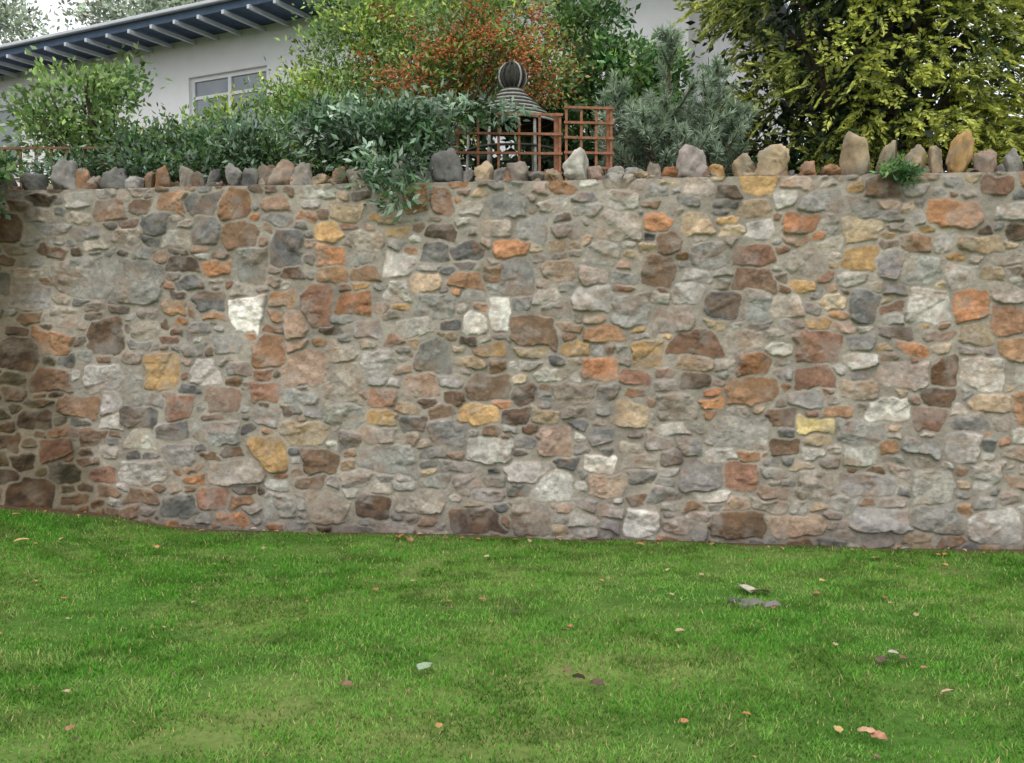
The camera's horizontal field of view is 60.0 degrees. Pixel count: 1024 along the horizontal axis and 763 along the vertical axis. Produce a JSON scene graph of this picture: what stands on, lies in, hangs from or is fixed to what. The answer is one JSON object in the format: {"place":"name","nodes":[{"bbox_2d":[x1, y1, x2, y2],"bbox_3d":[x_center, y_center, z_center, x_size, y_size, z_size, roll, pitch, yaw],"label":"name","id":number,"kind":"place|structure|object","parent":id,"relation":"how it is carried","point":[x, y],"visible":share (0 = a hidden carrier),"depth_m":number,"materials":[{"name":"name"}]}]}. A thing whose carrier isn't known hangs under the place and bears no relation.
{"place":"outdoors","nodes":[
{"label":"outdoors","id":0,"kind":"place"},
{"bbox_2d":[0,505,1023,762],"bbox_3d":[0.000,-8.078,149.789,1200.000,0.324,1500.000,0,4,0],"label":"lawn ground","id":1,"kind":"structure","parent":0,"point":[200,737],"depth_m":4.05,"materials":[{"name":"green plant"}]},
{"bbox_2d":[0,508,1017,757],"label":"fallen leaves","id":2,"kind":"object","parent":1,"relation":"on","point":[684,720],"visible":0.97,"depth_m":4.11,"materials":[{"name":"plant"}]},
{"bbox_2d":[0,171,1023,549],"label":"stone wall","id":3,"kind":"structure","parent":1,"relation":"on","point":[826,359],"depth_m":6.43,"materials":[{"name":"grey stone"}]},
{"bbox_2d":[0,148,28,219],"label":"ivy","id":4,"kind":"object","parent":3,"relation":"attached to","point":[7,165],"visible":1,"depth_m":6.52,"materials":[{"name":"green plant"}]},
{"bbox_2d":[0,130,1023,189],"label":"coping stones","id":5,"kind":"object","parent":3,"relation":"on","point":[773,159],"visible":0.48,"depth_m":6.46,"materials":[{"name":"grey stone"}]},
{"bbox_2d":[870,136,929,188],"bbox_3d":[2.639,-1.495,6.034,0.380,0.378,0.293,0,4,0],"label":"wall fern","id":6,"kind":"object","parent":3,"relation":"on","point":[906,171],"depth_m":6.00,"materials":[{"name":"green plant"}]},
{"bbox_2d":[727,597,781,607],"bbox_3d":[1.338,1.221,4.893,0.283,0.028,0.156,0,4,0],"label":"flat stone","id":7,"kind":"object","parent":1,"relation":"on","point":[752,601],"visible":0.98,"depth_m":4.88,"materials":[{"name":"grey stone"}]},
{"bbox_2d":[0,0,1023,171],"label":"sky","id":8,"kind":"structure","parent":0,"point":[45,8],"materials":[{"name":"white"}]},
{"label":"garden terrace","id":9,"kind":"structure","parent":0,"visible":0},
{"bbox_2d":[0,146,144,189],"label":"wooden trellis","id":10,"kind":"object","parent":9,"relation":"on","point":[20,149],"visible":0.15,"depth_m":7.51,"materials":[{"name":"brown wood"}]},
{"bbox_2d":[0,41,171,174],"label":"apple tree","id":11,"kind":"object","parent":9,"relation":"on","point":[102,89],"visible":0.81,"depth_m":8.02,"materials":[{"name":"green plant"}]},
{"bbox_2d":[0,0,204,43],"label":"distant tree","id":12,"kind":"object","parent":9,"relation":"on","point":[145,6],"visible":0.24,"depth_m":22.81,"materials":[{"name":"green plant"}]},
{"bbox_2d":[9,98,309,186],"bbox_3d":[-2.860,-1.823,7.219,2.440,0.915,0.996,0,4,-6],"label":"evergreen shrub","id":13,"kind":"object","parent":9,"relation":"on","point":[247,147],"visible":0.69,"depth_m":7.12,"materials":[{"name":"green plant"}]},
{"bbox_2d":[124,72,349,185],"bbox_3d":[-2.558,-2.183,8.493,2.345,1.435,1.310,0,4,0],"label":"spiraea shrub","id":14,"kind":"object","parent":9,"relation":"on","point":[207,112],"visible":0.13,"depth_m":8.25,"materials":[{"name":"green plant"}]},
{"bbox_2d":[0,0,794,189],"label":"walls","id":15,"kind":"structure","parent":9,"relation":"on","point":[182,64],"depth_m":14.36,"materials":[{"name":"white paint"}]},
{"bbox_2d":[0,0,424,80],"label":"rafters","id":16,"kind":"object","parent":15,"relation":"attached to","point":[197,30],"visible":0.77,"depth_m":14.49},
{"bbox_2d":[0,36,498,170],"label":"window frames","id":17,"kind":"structure","parent":15,"relation":"attached to","point":[229,76],"depth_m":14.65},
{"bbox_2d":[0,40,497,165],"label":"window glass","id":18,"kind":"object","parent":17,"relation":"in","point":[212,87],"visible":0.21,"depth_m":14.76,"materials":[{"name":"grey glass"}]},
{"bbox_2d":[747,0,812,103],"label":"roof","id":19,"kind":"structure","parent":15,"relation":"on","point":[783,9],"depth_m":13.99,"materials":[{"name":"tile"}]},
{"bbox_2d":[0,0,272,57],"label":"fascia","id":20,"kind":"structure","parent":19,"relation":"attached to","point":[166,19],"depth_m":14.17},
{"bbox_2d":[0,0,232,49],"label":"gutter","id":21,"kind":"object","parent":20,"relation":"on","point":[117,22],"visible":1,"depth_m":14.28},
{"bbox_2d":[0,0,382,75],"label":"soffit boards","id":22,"kind":"object","parent":19,"relation":"attached to","point":[272,8],"visible":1,"depth_m":14.45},
{"bbox_2d":[268,77,537,224],"bbox_3d":[-0.895,-1.734,6.780,2.088,1.154,1.187,1,4,11],"label":"viburnum shrub","id":23,"kind":"object","parent":9,"relation":"on","point":[369,141],"visible":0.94,"depth_m":6.70,"materials":[{"name":"green plant"}]},
{"bbox_2d":[239,0,601,172],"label":"firethorn bush","id":24,"kind":"object","parent":9,"relation":"on","point":[462,53],"visible":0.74,"depth_m":8.42,"materials":[{"name":"green plant"}]},
{"bbox_2d":[455,112,562,173],"bbox_3d":[-0.027,-1.738,7.197,0.870,0.880,0.080,0,4,-3],"label":"wooden trellis","id":25,"kind":"object","parent":9,"relation":"on","point":[557,134],"visible":0.47,"depth_m":7.16,"materials":[{"name":"brown wood"}]},
{"bbox_2d":[466,57,553,170],"bbox_3d":[0.000,-2.083,7.834,0.867,1.531,0.841,0,4,0],"label":"wicker obelisk","id":26,"kind":"object","parent":9,"relation":"on","point":[511,78],"visible":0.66,"depth_m":7.71,"materials":[{"name":"wicker"}]},
{"bbox_2d":[3,171,1016,188],"bbox_3d":[-0.716,-1.465,6.480,11.792,0.041,1.754,0,4,0],"label":"wall top mortar","id":27,"kind":"object","parent":9,"relation":"on","point":[521,180],"depth_m":6.45,"materials":[{"name":"grey concrete"}]},
{"bbox_2d":[44,94,1021,179],"bbox_3d":[1.038,-2.040,9.197,11.627,1.847,1.693,0,4,0],"label":"dark hedge","id":28,"kind":"object","parent":9,"relation":"on","point":[545,164],"visible":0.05,"depth_m":8.96,"materials":[{"name":"green plant"}]},
{"bbox_2d":[564,106,613,179],"bbox_3d":[0.622,-1.771,7.239,0.410,0.940,0.080,0,4,-6],"label":"wooden trellis","id":29,"kind":"object","parent":9,"relation":"on","point":[609,137],"visible":0.48,"depth_m":7.20,"materials":[{"name":"brown wood"}]},
{"bbox_2d":[526,0,709,173],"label":"laurel bush","id":30,"kind":"object","parent":9,"relation":"on","point":[642,71],"visible":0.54,"depth_m":9.03,"materials":[{"name":"green plant"}]},
{"bbox_2d":[591,20,763,176],"bbox_3d":[1.386,-2.294,7.724,1.564,1.749,1.085,2,4,28],"label":"blue pine","id":31,"kind":"object","parent":9,"relation":"on","point":[635,143],"visible":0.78,"depth_m":7.60,"materials":[{"name":"green plant"}]},
{"bbox_2d":[672,0,1023,174],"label":"golden conifer tree","id":32,"kind":"object","parent":9,"relation":"on","point":[873,81],"visible":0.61,"depth_m":8.29,"materials":[{"name":"green plant"}]}
]}

